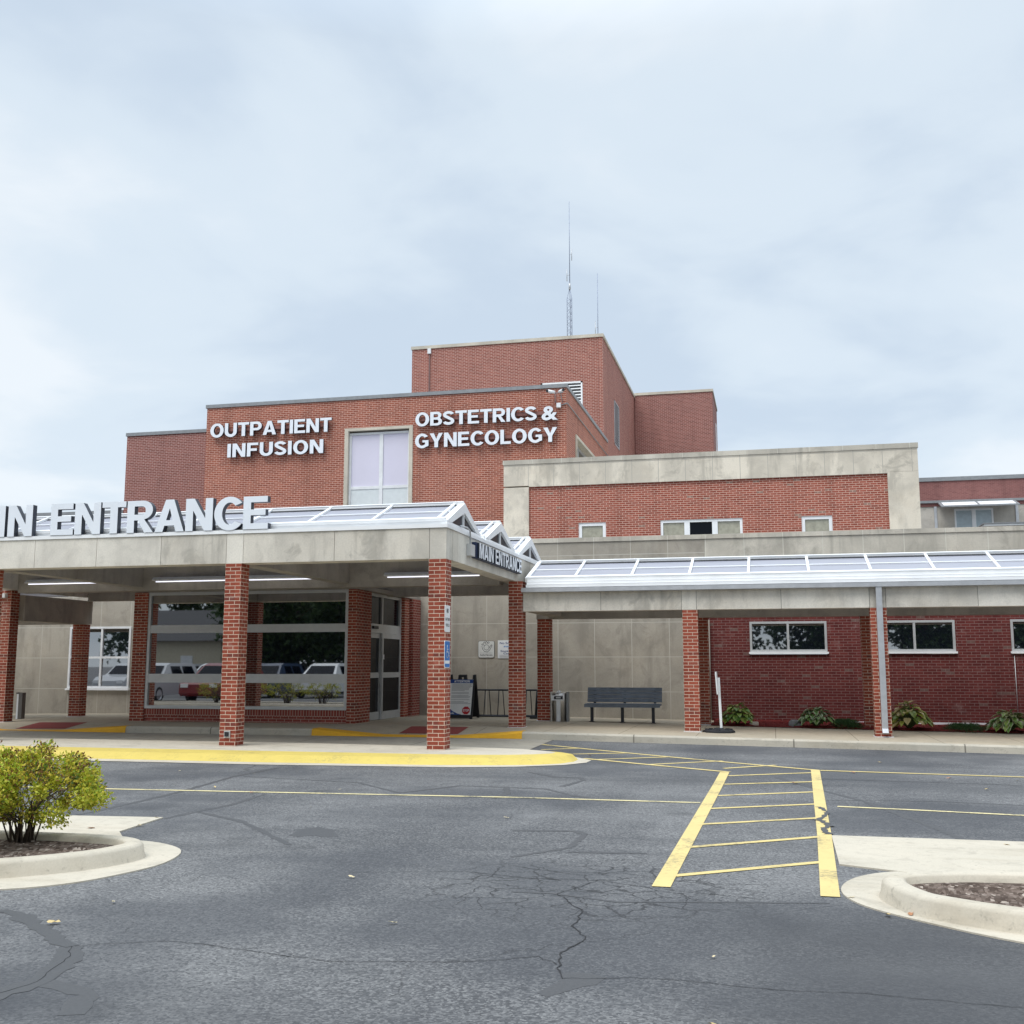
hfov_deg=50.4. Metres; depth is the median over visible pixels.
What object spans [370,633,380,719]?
sliding door
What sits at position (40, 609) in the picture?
covered walkway
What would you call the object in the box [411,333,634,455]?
brick tower
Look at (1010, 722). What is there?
hosta
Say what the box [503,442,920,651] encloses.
hospital wing
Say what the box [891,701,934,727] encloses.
hosta
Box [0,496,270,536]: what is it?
channel letter sign
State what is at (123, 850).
kerb
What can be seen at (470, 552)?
junction box
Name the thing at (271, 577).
fluorescent light
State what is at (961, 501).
hospital wing
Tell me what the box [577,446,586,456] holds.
window
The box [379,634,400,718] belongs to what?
sliding door
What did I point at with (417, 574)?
fluorescent light
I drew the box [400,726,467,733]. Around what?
tactile pad
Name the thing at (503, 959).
pavement crack
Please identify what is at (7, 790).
deciduous shrub
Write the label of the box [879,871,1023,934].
kerb
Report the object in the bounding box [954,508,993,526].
window
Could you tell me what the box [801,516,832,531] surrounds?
window
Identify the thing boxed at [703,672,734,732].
portable sign
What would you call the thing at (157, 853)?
gutter pan
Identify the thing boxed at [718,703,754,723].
hosta
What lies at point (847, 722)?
feathery plant
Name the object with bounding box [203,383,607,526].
hospital wing
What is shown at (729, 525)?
window
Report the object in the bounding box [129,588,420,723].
glass vestibule
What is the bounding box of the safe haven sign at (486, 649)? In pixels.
[478,641,494,657]
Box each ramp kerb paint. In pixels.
[0,725,128,732]
[311,727,525,738]
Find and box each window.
[65,626,131,689]
[348,430,408,504]
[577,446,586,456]
[579,522,605,537]
[660,518,742,549]
[749,621,828,653]
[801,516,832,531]
[887,620,957,653]
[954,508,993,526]
[1010,619,1023,652]
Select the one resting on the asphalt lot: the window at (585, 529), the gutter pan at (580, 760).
the gutter pan at (580, 760)
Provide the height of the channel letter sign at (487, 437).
1.254 m
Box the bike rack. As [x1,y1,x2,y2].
[473,689,537,718]
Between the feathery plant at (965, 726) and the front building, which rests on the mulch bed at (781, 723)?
the feathery plant at (965, 726)
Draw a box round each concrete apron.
[0,815,162,835]
[832,835,1023,871]
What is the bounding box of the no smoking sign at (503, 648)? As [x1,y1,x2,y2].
[498,640,508,657]
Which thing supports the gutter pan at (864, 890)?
on the asphalt lot
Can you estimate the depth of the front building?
27.55 m
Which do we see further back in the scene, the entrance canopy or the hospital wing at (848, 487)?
the hospital wing at (848, 487)
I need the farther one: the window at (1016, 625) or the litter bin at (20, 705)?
the litter bin at (20, 705)
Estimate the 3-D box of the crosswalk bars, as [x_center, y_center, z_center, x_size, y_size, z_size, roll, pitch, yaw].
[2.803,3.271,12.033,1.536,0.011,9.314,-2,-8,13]
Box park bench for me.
[584,687,661,723]
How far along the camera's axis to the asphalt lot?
7.25 m
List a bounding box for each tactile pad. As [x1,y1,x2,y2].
[16,722,86,728]
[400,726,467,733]
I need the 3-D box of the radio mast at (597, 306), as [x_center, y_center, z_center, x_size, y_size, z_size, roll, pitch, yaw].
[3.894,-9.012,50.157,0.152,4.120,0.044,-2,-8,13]
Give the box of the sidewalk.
[0,713,1023,753]
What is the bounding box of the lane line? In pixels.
[23,786,1023,815]
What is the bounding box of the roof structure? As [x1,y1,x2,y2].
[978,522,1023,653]
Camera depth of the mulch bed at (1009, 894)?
7.21 m
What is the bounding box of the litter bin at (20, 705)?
[16,692,25,718]
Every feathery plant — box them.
[826,718,864,729]
[940,722,989,732]
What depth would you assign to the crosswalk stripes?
12.28 m
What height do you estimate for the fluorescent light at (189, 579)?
0.117 m
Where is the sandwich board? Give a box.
[450,674,478,718]
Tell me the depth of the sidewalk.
23.04 m
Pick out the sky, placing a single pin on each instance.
(808, 215)
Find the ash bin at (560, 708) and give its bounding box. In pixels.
[550,690,569,721]
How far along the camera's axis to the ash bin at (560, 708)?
25.91 m
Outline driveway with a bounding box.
[0,730,551,749]
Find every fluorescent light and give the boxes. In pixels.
[24,579,90,584]
[152,576,224,581]
[249,575,307,579]
[384,571,479,577]
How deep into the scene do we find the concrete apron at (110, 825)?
10.76 m
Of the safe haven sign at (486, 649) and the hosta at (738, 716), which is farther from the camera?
the safe haven sign at (486, 649)
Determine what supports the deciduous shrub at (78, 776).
on the mulch bed at (19, 849)
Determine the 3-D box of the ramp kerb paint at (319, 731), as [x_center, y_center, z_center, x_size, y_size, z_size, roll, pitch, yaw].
[-1.966,4.597,22.620,4.550,0.154,0.428,-2,-8,13]
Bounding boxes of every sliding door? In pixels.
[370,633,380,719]
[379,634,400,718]
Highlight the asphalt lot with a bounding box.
[0,730,1023,1023]
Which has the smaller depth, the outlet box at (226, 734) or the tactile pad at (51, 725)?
the outlet box at (226, 734)
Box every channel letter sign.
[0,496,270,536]
[210,417,332,457]
[415,406,557,448]
[472,542,521,573]
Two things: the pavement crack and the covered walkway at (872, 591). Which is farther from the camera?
the covered walkway at (872, 591)
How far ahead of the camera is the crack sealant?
6.43 m
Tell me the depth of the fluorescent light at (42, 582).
26.26 m
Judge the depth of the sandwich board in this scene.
27.26 m
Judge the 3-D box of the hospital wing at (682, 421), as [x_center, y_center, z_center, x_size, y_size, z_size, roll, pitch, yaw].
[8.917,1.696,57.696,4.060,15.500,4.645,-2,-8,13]
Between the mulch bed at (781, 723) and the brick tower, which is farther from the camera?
the brick tower
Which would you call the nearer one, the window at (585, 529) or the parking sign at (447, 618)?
the parking sign at (447, 618)
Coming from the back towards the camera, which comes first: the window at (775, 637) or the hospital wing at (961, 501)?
the hospital wing at (961, 501)
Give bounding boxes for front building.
[13,526,1023,724]
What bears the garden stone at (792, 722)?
on the mulch bed at (781, 723)
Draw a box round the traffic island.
[0,738,577,764]
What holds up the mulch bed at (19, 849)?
in the kerb at (123, 850)
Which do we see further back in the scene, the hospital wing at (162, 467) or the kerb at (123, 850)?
the hospital wing at (162, 467)
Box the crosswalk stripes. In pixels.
[541,744,1020,876]
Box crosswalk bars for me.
[652,770,839,896]
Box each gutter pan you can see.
[0,840,180,890]
[43,757,590,766]
[841,871,1023,943]
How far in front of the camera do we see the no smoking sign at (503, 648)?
28.80 m
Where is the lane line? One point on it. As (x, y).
(545, 798)
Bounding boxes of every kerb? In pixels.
[0,830,145,877]
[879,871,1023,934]
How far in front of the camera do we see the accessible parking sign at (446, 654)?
18.68 m
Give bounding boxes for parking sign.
[444,605,449,631]
[444,640,449,667]
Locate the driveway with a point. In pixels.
(529, 744)
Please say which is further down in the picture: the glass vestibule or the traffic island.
the traffic island
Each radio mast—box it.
[567,218,571,335]
[595,273,597,333]
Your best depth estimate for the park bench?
26.20 m
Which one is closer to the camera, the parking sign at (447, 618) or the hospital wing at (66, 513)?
the parking sign at (447, 618)
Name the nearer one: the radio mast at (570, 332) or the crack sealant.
the crack sealant
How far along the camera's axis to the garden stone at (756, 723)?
24.85 m
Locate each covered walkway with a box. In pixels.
[18,593,92,716]
[521,550,1023,737]
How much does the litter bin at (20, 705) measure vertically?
0.685 m
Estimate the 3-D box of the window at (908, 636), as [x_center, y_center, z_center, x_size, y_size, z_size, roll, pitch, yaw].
[9.810,3.043,26.517,1.924,0.806,0.120,-2,-8,13]
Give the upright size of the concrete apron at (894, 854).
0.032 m
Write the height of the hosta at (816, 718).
0.470 m
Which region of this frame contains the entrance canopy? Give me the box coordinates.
[0,501,540,749]
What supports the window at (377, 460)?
in the hospital wing at (373, 453)
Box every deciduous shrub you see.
[0,739,115,842]
[0,740,21,815]
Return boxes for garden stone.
[749,721,758,726]
[788,720,801,727]
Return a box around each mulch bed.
[0,839,113,857]
[711,718,1023,732]
[912,882,1023,907]
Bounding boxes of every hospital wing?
[24,510,123,516]
[123,429,206,512]
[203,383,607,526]
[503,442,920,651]
[634,389,717,454]
[919,474,1023,653]
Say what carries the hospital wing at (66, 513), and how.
on the asphalt lot
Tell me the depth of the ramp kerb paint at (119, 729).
24.16 m
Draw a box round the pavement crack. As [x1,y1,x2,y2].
[0,865,1010,1006]
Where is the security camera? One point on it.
(558, 405)
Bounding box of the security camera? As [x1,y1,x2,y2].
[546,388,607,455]
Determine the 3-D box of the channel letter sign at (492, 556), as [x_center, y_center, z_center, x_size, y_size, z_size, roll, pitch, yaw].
[-0.259,0.970,22.302,0.125,0.301,3.800,-2,-8,13]
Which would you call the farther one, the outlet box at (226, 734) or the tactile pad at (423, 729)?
the tactile pad at (423, 729)
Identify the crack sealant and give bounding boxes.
[0,768,1023,1014]
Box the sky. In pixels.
[0,0,1023,512]
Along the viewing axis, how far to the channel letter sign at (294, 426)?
38.53 m
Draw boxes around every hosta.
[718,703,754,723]
[795,707,836,725]
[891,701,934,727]
[985,709,1023,732]
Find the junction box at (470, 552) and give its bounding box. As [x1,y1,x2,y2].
[460,525,474,556]
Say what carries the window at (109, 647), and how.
in the front building
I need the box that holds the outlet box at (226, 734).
[224,731,229,737]
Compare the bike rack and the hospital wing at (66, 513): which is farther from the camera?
the hospital wing at (66, 513)

